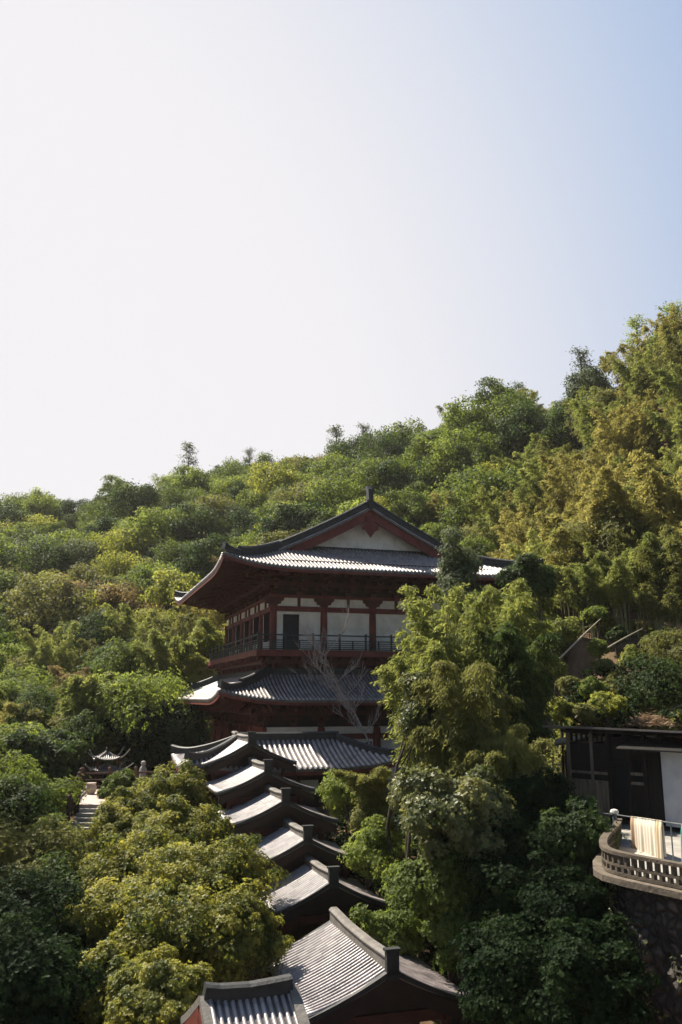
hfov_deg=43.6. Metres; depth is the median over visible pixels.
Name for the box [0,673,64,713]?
broadleaf tree
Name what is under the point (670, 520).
bamboo clump
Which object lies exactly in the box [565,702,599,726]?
shrub
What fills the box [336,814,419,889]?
bush
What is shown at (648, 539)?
bamboo clump
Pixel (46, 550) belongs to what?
broadleaf tree
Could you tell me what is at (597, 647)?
shrub
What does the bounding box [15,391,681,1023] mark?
hillside
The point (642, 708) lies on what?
ferns
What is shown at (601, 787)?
door panel
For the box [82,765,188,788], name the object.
terrace balustrade
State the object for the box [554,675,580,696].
shrub
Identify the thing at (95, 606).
broadleaf tree
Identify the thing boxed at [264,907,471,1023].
covered gallery
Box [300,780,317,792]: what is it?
window
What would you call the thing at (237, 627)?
window
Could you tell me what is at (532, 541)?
bamboo clump
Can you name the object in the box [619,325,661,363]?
bamboo clump
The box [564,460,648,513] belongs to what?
bamboo clump
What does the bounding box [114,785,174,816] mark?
broadleaf tree
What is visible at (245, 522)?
broadleaf tree
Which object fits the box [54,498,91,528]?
broadleaf tree
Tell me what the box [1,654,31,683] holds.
bamboo clump
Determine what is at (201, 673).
broadleaf tree
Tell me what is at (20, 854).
broadleaf tree
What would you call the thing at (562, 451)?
bamboo clump
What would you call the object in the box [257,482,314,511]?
broadleaf tree
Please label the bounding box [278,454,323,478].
broadleaf tree
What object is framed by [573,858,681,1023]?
retaining wall
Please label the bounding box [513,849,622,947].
broadleaf tree
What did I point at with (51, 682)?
broadleaf tree
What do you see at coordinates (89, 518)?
broadleaf tree
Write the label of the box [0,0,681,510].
sky
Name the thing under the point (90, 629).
broadleaf tree
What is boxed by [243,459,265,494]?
broadleaf tree
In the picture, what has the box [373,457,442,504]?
broadleaf tree
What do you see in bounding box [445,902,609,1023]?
broadleaf tree
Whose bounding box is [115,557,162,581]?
broadleaf tree
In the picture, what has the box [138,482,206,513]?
broadleaf tree
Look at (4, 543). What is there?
broadleaf tree
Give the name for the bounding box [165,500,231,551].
broadleaf tree
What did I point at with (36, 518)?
broadleaf tree
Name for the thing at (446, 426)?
broadleaf tree
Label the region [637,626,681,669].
bush
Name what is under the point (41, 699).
broadleaf tree
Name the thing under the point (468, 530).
broadleaf tree
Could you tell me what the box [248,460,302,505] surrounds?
broadleaf tree
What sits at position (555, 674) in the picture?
shrub
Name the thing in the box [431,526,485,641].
broadleaf tree
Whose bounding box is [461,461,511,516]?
broadleaf tree
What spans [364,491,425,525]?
broadleaf tree
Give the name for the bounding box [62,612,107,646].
broadleaf tree
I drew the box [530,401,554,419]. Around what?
broadleaf tree
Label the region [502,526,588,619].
bamboo clump
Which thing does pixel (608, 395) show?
broadleaf tree
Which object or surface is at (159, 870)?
broadleaf tree
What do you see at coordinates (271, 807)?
covered gallery
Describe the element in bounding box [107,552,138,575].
broadleaf tree
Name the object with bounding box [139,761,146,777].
carved stone finial
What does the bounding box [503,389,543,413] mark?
bamboo clump
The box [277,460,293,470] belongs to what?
broadleaf tree
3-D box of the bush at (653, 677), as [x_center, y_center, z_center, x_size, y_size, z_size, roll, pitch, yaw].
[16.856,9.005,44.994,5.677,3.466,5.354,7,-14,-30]
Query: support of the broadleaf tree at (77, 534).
on the hillside
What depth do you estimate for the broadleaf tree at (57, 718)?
64.36 m
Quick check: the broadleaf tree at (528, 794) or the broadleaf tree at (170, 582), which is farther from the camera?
the broadleaf tree at (170, 582)
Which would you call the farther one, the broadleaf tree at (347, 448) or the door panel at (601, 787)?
the broadleaf tree at (347, 448)
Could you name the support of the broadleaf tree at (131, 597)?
on the hillside
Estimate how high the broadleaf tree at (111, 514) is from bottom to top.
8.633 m
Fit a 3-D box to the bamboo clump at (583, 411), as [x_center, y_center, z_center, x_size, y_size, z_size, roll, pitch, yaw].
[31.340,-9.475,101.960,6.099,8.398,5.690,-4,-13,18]
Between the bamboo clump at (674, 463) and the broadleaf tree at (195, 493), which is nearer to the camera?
the bamboo clump at (674, 463)
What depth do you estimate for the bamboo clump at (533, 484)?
98.09 m
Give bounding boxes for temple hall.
[160,486,549,791]
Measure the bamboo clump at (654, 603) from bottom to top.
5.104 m
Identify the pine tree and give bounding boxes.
[175,441,198,474]
[241,448,256,465]
[324,424,345,448]
[353,422,372,442]
[509,379,525,391]
[561,345,594,386]
[620,314,651,352]
[649,299,681,344]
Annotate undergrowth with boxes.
[14,398,670,806]
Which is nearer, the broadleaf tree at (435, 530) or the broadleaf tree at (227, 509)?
the broadleaf tree at (435, 530)
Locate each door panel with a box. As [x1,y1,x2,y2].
[571,770,592,799]
[594,771,610,818]
[630,772,645,817]
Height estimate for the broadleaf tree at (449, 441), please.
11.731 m
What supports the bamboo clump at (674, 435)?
on the hillside
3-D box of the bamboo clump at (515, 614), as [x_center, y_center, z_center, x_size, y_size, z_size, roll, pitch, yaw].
[7.245,7.946,38.930,5.402,9.922,5.643,11,-16,-42]
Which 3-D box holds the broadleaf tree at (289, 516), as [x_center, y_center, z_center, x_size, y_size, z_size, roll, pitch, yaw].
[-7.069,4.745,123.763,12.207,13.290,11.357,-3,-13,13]
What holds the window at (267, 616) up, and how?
in the temple hall
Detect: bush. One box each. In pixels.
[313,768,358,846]
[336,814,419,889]
[343,789,403,892]
[349,893,428,956]
[373,854,428,960]
[419,892,498,1023]
[456,970,530,1023]
[606,650,681,710]
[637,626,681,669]
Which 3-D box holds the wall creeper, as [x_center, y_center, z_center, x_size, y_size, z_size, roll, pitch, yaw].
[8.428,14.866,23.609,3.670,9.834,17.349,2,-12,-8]
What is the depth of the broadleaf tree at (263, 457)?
175.34 m
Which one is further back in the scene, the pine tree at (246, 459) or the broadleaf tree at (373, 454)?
the pine tree at (246, 459)
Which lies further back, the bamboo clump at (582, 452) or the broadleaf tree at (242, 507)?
the broadleaf tree at (242, 507)
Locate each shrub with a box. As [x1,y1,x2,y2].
[545,696,575,756]
[546,616,580,699]
[550,661,568,723]
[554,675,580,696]
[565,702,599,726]
[577,675,611,698]
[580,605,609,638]
[586,637,610,658]
[587,691,629,720]
[590,657,615,679]
[600,669,641,695]
[605,624,628,655]
[618,644,645,668]
[638,629,671,650]
[654,708,681,727]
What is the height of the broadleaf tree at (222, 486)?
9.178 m
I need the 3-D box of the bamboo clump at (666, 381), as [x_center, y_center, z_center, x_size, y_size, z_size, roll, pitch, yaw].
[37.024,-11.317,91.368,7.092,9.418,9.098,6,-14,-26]
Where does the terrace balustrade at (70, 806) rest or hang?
on the terrace
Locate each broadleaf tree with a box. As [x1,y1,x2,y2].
[0,492,48,514]
[0,497,35,528]
[0,513,57,533]
[0,521,51,539]
[0,533,29,572]
[0,562,32,602]
[0,567,45,627]
[0,568,101,645]
[0,598,16,627]
[0,613,28,650]
[0,619,21,712]
[0,640,72,673]
[0,661,55,710]
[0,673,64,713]
[0,679,29,702]
[0,684,62,729]
[0,721,62,811]
[0,725,39,756]
[0,750,91,819]
[0,769,68,841]
[0,813,95,888]
[0,863,112,955]
[0,909,110,1023]
[1,720,46,731]
[1,727,79,796]
[3,534,87,577]
[3,812,87,881]
[5,652,40,681]
[8,528,46,542]
[8,850,94,919]
[9,532,48,551]
[9,613,53,646]
[9,929,91,1023]
[15,567,41,575]
[18,487,62,524]
[20,527,83,570]
[23,568,70,578]
[25,726,89,778]
[28,573,108,631]
[34,670,70,712]
[36,538,116,575]
[37,498,63,521]
[41,629,65,655]
[45,520,66,535]
[45,696,126,797]
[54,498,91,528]
[54,528,106,549]
[54,606,127,665]
[54,709,116,807]
[55,527,83,539]
[56,873,165,960]
[62,558,116,611]
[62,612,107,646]
[63,510,87,530]
[66,561,115,576]
[74,642,141,682]
[74,940,178,1023]
[75,499,118,521]
[75,520,95,533]
[75,823,185,898]
[76,513,97,528]
[78,516,139,543]
[79,580,134,615]
[80,523,155,566]
[80,577,175,628]
[80,635,154,685]
[82,799,158,857]
[83,646,141,673]
[85,577,137,616]
[86,667,193,758]
[89,550,144,576]
[90,494,104,515]
[92,478,163,524]
[93,504,137,525]
[93,792,122,825]
[96,768,140,798]
[97,474,132,498]
[99,698,209,777]
[99,958,214,1023]
[106,874,285,982]
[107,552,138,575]
[109,516,144,555]
[109,844,221,962]
[114,562,188,617]
[114,758,215,811]
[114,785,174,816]
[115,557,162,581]
[116,808,215,862]
[121,503,199,559]
[128,559,176,591]
[129,554,167,564]
[129,607,179,638]
[134,794,238,852]
[137,568,207,613]
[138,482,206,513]
[146,542,177,560]
[148,472,175,497]
[149,539,194,571]
[150,502,196,554]
[152,832,290,972]
[154,510,204,545]
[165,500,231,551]
[166,464,220,505]
[168,472,190,481]
[168,486,218,508]
[172,532,225,580]
[172,650,214,733]
[179,703,204,724]
[184,492,253,534]
[186,617,224,743]
[202,887,294,981]
[207,464,226,479]
[207,474,255,501]
[208,456,251,480]
[212,501,257,539]
[216,500,254,539]
[219,507,271,543]
[226,481,248,504]
[228,525,246,543]
[228,534,256,547]
[233,465,254,487]
[236,489,267,508]
[236,529,263,546]
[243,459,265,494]
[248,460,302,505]
[249,450,284,470]
[249,528,305,545]
[251,497,317,527]
[254,501,301,529]
[254,501,328,543]
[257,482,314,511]
[265,475,331,511]
[277,457,309,464]
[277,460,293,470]
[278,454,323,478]
[291,469,331,500]
[293,475,365,510]
[296,459,323,477]
[296,507,337,528]
[305,449,345,477]
[318,455,353,485]
[321,432,387,462]
[326,493,389,513]
[331,451,389,499]
[335,500,426,526]
[345,454,417,508]
[360,415,429,460]
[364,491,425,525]
[367,448,392,486]
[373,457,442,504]
[374,429,416,462]
[380,488,438,530]
[386,671,444,965]
[386,764,445,952]
[391,763,516,1023]
[391,842,493,1023]
[396,429,454,489]
[397,480,432,524]
[401,425,443,484]
[416,421,514,492]
[419,522,461,547]
[420,487,472,524]
[428,390,511,457]
[431,463,534,551]
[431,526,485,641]
[438,422,466,449]
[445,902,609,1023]
[446,440,505,491]
[453,800,586,932]
[458,533,495,555]
[459,521,504,551]
[460,388,540,456]
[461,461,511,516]
[464,375,534,426]
[489,398,544,478]
[492,552,560,741]
[494,765,575,881]
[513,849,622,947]
[526,911,661,1023]
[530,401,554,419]
[534,398,579,452]
[536,794,624,1013]
[541,401,586,450]
[541,503,659,617]
[558,357,613,403]
[588,386,628,417]
[644,328,659,349]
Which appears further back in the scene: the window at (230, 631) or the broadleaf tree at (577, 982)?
the window at (230, 631)
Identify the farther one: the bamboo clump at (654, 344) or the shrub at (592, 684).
the bamboo clump at (654, 344)
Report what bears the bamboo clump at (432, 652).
on the hillside
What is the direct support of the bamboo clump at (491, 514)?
on the hillside
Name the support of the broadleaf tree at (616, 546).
on the hillside
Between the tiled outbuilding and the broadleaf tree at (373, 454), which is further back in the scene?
the broadleaf tree at (373, 454)
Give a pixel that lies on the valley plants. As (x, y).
(340, 838)
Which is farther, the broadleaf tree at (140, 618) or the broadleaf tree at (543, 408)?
the broadleaf tree at (543, 408)
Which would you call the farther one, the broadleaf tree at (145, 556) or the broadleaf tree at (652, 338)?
the broadleaf tree at (145, 556)
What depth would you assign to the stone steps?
43.03 m
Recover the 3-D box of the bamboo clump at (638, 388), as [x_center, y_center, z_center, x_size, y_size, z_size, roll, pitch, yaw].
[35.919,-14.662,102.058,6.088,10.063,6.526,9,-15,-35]
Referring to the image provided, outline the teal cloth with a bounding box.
[681,825,681,861]
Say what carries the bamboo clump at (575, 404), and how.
on the hillside
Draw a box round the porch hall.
[170,731,407,808]
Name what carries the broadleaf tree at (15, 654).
on the hillside
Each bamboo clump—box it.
[0,686,59,718]
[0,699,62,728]
[0,700,19,728]
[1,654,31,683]
[10,620,81,685]
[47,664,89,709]
[55,670,118,781]
[55,672,120,763]
[63,637,114,675]
[100,620,140,641]
[101,603,174,659]
[102,679,150,771]
[127,611,199,648]
[127,627,202,695]
[170,604,208,615]
[171,594,226,631]
[194,618,227,633]
[206,671,219,738]
[208,555,218,570]
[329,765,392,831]
[369,638,449,774]
[389,582,501,688]
[406,658,525,804]
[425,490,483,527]
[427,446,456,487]
[435,405,469,432]
[449,577,567,727]
[450,723,555,883]
[468,479,529,555]
[470,620,565,774]
[486,548,506,558]
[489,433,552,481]
[492,592,571,716]
[493,502,542,552]
[493,537,547,604]
[495,506,539,550]
[500,488,534,522]
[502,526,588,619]
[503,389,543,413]
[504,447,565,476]
[505,528,585,619]
[506,448,569,521]
[520,505,573,553]
[526,457,592,515]
[531,511,599,617]
[534,449,583,469]
[535,439,581,482]
[538,453,594,502]
[546,562,586,633]
[559,564,608,638]
[561,465,641,606]
[562,398,598,459]
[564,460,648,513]
[566,385,615,456]
[567,542,633,620]
[575,396,625,448]
[576,442,635,479]
[584,454,634,493]
[587,393,659,461]
[592,471,681,610]
[598,558,642,639]
[599,345,648,411]
[605,344,665,412]
[608,453,681,482]
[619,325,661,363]
[621,465,681,526]
[623,532,681,634]
[624,388,678,471]
[626,448,681,536]
[632,523,681,640]
[633,328,681,419]
[637,573,681,647]
[640,403,681,464]
[642,494,681,549]
[645,303,681,357]
[648,360,681,419]
[649,330,681,367]
[658,444,681,478]
[672,445,681,490]
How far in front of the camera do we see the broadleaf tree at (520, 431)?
124.98 m
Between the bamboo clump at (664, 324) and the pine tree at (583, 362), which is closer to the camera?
the bamboo clump at (664, 324)
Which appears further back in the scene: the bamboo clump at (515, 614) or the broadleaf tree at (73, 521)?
the broadleaf tree at (73, 521)
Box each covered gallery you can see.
[200,731,296,842]
[205,757,315,837]
[217,784,337,881]
[241,817,361,886]
[262,854,390,945]
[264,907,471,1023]
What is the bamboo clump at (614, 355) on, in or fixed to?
on the hillside
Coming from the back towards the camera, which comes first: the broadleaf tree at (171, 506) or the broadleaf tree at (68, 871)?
the broadleaf tree at (171, 506)
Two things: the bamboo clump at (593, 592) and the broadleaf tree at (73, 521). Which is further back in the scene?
the broadleaf tree at (73, 521)
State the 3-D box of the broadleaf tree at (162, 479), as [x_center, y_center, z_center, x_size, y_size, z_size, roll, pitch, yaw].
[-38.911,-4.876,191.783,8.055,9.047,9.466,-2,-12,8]
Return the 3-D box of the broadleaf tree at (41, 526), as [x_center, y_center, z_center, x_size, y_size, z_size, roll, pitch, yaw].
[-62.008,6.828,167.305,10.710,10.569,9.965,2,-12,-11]
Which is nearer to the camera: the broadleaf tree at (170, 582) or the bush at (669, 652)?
the bush at (669, 652)
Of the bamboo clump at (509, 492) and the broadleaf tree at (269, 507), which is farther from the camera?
the broadleaf tree at (269, 507)
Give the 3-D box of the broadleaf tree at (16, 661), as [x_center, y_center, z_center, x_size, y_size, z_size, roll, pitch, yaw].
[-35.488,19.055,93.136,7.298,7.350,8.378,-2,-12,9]
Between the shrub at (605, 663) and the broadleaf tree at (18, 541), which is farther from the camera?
the broadleaf tree at (18, 541)
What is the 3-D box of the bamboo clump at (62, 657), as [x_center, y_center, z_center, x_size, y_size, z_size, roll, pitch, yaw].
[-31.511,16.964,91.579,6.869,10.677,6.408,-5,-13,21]
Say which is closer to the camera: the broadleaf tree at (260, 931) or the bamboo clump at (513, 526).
the broadleaf tree at (260, 931)
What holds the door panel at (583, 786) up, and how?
in the timber shed
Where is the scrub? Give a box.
[542,602,681,777]
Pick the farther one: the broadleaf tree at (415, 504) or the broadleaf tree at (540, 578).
the broadleaf tree at (415, 504)
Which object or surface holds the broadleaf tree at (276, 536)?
on the hillside
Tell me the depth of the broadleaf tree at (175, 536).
144.76 m
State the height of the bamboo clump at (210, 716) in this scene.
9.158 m
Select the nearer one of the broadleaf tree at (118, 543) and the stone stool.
the stone stool
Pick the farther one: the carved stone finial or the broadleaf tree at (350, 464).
the broadleaf tree at (350, 464)
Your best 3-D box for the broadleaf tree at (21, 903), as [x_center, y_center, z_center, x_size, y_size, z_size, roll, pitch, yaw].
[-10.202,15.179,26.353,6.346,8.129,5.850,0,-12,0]
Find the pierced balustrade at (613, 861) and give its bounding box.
[599,818,681,888]
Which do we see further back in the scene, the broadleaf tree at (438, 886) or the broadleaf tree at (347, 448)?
the broadleaf tree at (347, 448)
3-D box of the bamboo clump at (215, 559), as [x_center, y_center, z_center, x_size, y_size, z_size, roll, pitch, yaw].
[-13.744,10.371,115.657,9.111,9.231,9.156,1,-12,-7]
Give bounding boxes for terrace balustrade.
[66,767,83,820]
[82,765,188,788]
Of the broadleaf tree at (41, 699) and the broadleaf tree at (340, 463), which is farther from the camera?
the broadleaf tree at (340, 463)
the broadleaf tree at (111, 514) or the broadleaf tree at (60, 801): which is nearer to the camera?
the broadleaf tree at (60, 801)
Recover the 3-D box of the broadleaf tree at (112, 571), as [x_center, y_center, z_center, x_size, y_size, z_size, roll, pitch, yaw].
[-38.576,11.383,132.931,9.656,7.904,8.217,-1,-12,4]
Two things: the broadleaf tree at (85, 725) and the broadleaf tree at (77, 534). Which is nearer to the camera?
the broadleaf tree at (85, 725)
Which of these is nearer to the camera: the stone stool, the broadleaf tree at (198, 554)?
the stone stool
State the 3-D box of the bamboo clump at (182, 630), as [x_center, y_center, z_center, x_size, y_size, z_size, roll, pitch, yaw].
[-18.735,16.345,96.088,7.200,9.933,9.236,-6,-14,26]
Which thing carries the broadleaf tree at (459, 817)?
on the hillside
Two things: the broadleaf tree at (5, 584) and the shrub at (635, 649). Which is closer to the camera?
the shrub at (635, 649)
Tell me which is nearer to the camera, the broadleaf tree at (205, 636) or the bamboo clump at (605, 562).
the bamboo clump at (605, 562)
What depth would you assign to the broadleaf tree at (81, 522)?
163.69 m
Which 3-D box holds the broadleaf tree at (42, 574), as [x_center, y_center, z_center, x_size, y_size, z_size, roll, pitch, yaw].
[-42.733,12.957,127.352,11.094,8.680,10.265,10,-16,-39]
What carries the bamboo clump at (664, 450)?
on the hillside
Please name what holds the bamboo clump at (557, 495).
on the hillside
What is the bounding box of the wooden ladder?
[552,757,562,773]
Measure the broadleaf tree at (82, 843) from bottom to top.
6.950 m
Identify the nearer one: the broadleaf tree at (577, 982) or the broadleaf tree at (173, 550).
the broadleaf tree at (577, 982)
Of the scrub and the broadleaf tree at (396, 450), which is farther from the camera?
the broadleaf tree at (396, 450)
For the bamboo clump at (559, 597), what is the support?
on the hillside
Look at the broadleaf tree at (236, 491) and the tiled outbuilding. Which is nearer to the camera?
the tiled outbuilding
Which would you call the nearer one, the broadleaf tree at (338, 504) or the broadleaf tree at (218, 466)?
the broadleaf tree at (338, 504)
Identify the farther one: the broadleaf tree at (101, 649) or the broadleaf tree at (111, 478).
the broadleaf tree at (111, 478)
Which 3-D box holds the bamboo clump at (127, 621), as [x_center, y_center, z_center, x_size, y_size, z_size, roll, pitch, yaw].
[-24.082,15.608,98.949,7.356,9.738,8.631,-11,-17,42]
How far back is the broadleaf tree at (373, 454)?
146.11 m
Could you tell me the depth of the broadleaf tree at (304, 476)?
147.20 m
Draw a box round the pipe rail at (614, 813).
[599,809,681,860]
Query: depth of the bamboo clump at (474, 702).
31.80 m
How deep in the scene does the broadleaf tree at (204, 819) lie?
35.59 m
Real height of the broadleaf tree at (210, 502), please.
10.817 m
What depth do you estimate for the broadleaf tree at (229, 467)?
178.53 m
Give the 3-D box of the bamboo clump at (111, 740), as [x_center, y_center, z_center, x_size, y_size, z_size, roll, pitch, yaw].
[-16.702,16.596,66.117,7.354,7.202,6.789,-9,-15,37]
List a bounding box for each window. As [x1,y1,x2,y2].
[228,629,231,651]
[236,625,239,648]
[244,621,248,646]
[253,617,258,644]
[263,613,269,642]
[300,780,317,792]
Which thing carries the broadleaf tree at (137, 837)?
on the hillside
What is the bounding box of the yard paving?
[605,818,680,882]
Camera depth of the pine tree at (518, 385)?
147.58 m
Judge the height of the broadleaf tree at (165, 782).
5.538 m
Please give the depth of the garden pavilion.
57.28 m
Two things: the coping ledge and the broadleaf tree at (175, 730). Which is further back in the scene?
the broadleaf tree at (175, 730)
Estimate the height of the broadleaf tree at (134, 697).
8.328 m
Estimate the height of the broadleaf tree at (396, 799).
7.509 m
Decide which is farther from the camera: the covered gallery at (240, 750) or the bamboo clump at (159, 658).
the bamboo clump at (159, 658)
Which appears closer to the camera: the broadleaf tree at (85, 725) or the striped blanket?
the striped blanket
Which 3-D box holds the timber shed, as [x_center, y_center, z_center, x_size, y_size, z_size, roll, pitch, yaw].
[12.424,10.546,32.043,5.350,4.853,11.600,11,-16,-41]
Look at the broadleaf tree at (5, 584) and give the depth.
117.92 m
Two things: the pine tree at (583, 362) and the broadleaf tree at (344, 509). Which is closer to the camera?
the broadleaf tree at (344, 509)
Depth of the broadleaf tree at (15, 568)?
128.75 m
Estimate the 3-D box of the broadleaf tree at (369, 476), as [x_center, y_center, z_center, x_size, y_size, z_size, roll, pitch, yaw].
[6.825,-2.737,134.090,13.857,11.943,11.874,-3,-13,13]
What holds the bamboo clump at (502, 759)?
on the hillside
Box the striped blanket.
[630,816,666,858]
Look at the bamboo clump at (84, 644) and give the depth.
94.37 m
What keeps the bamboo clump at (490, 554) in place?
on the hillside
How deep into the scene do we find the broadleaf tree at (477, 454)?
124.04 m
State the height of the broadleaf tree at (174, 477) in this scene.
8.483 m
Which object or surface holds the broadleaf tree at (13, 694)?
on the hillside
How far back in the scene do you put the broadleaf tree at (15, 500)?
191.05 m
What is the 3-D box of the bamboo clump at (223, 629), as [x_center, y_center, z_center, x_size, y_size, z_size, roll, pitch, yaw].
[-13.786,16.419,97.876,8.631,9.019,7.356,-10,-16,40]
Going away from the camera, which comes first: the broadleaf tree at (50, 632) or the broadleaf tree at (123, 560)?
the broadleaf tree at (50, 632)
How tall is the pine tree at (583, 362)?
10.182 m
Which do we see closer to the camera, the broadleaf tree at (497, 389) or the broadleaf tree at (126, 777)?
the broadleaf tree at (126, 777)
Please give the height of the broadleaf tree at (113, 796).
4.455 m
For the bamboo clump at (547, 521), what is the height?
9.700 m
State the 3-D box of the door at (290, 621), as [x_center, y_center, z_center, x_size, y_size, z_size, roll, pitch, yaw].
[-3.390,8.130,57.570,1.110,2.440,0.150,4,-13,-17]
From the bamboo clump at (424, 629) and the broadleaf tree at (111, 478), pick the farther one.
the broadleaf tree at (111, 478)
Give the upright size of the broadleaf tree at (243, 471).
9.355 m
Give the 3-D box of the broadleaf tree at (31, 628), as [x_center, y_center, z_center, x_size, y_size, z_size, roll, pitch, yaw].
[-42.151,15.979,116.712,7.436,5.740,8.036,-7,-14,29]
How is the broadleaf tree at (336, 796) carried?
on the hillside
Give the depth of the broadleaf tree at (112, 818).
38.51 m
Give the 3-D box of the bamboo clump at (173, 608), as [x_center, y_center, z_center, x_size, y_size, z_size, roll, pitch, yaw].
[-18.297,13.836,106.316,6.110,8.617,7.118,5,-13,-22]
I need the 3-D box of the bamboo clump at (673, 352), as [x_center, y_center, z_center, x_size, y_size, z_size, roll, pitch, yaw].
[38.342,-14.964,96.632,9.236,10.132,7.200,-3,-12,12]
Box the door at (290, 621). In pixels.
[283,614,298,649]
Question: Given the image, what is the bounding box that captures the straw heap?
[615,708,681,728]
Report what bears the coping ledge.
on the retaining wall
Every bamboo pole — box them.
[559,619,600,658]
[608,628,642,647]
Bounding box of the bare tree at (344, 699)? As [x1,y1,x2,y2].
[287,602,380,744]
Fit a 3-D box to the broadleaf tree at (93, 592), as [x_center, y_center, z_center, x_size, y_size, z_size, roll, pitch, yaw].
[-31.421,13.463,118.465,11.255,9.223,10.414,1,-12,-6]
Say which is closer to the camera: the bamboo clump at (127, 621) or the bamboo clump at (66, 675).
the bamboo clump at (66, 675)
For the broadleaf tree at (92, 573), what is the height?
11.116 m
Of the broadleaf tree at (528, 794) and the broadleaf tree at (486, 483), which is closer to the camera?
the broadleaf tree at (528, 794)
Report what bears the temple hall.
on the hillside
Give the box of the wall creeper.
[599,880,681,1019]
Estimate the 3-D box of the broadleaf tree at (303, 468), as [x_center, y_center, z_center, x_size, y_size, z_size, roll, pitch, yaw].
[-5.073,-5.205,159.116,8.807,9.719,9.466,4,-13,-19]
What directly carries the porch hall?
on the hillside
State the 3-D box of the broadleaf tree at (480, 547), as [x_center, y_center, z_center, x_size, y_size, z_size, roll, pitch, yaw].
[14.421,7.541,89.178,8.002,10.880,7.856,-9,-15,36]
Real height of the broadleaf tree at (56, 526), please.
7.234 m
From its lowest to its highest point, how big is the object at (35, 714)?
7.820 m
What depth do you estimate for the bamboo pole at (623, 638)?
51.89 m
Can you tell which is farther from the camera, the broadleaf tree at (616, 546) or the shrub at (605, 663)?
the broadleaf tree at (616, 546)
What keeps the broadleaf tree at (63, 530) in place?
on the hillside
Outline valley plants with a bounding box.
[111,661,641,1023]
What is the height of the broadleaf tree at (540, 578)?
12.420 m
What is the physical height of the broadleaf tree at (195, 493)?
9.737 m
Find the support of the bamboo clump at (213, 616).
on the hillside
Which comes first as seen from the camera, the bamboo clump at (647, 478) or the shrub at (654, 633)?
the shrub at (654, 633)
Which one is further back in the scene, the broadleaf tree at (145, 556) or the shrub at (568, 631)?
the broadleaf tree at (145, 556)
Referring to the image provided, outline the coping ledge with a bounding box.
[593,843,681,899]
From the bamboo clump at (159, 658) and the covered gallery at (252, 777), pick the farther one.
the bamboo clump at (159, 658)
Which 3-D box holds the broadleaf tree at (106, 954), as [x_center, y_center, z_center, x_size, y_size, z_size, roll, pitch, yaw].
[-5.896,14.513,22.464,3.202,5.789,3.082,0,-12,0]
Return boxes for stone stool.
[85,782,96,793]
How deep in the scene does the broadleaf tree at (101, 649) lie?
84.65 m
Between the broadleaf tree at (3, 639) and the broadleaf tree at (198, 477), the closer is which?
the broadleaf tree at (3, 639)
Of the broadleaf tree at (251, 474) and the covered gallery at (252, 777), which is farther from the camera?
the broadleaf tree at (251, 474)
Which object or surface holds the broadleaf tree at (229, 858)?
on the hillside
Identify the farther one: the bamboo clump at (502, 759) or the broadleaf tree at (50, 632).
the broadleaf tree at (50, 632)
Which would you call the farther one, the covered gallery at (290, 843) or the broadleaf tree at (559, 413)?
the broadleaf tree at (559, 413)
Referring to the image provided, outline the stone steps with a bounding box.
[71,808,108,868]
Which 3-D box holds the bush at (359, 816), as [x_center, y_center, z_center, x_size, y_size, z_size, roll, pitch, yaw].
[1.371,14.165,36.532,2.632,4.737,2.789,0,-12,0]
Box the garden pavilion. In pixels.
[81,747,133,788]
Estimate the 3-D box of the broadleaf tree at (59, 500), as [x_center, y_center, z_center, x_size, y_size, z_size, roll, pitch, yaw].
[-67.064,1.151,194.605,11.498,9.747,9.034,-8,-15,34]
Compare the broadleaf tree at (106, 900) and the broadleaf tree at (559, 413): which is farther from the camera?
the broadleaf tree at (559, 413)
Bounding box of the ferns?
[543,619,681,758]
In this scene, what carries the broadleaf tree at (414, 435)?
on the hillside
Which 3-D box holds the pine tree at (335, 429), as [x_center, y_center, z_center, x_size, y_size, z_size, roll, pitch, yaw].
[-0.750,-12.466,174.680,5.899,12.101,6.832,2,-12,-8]
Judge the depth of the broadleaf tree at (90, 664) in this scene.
90.30 m
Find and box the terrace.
[79,789,105,808]
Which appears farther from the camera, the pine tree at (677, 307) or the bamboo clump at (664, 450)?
the pine tree at (677, 307)
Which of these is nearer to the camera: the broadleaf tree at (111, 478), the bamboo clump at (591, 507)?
the bamboo clump at (591, 507)
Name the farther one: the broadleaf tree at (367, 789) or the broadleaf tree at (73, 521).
the broadleaf tree at (73, 521)
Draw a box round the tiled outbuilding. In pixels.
[180,973,309,1023]
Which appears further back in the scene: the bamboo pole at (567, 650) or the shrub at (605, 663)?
the bamboo pole at (567, 650)
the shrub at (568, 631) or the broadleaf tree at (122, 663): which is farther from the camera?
the broadleaf tree at (122, 663)
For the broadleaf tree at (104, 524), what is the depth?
151.48 m
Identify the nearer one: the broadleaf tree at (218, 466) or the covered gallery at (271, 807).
the covered gallery at (271, 807)
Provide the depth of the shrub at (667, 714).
41.95 m
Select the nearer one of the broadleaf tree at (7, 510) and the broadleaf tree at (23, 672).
the broadleaf tree at (23, 672)
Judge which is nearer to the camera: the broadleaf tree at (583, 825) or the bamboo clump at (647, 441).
the broadleaf tree at (583, 825)
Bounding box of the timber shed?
[539,725,681,827]
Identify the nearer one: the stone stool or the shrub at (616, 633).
the stone stool
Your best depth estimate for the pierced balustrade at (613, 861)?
22.02 m
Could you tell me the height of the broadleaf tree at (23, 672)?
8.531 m

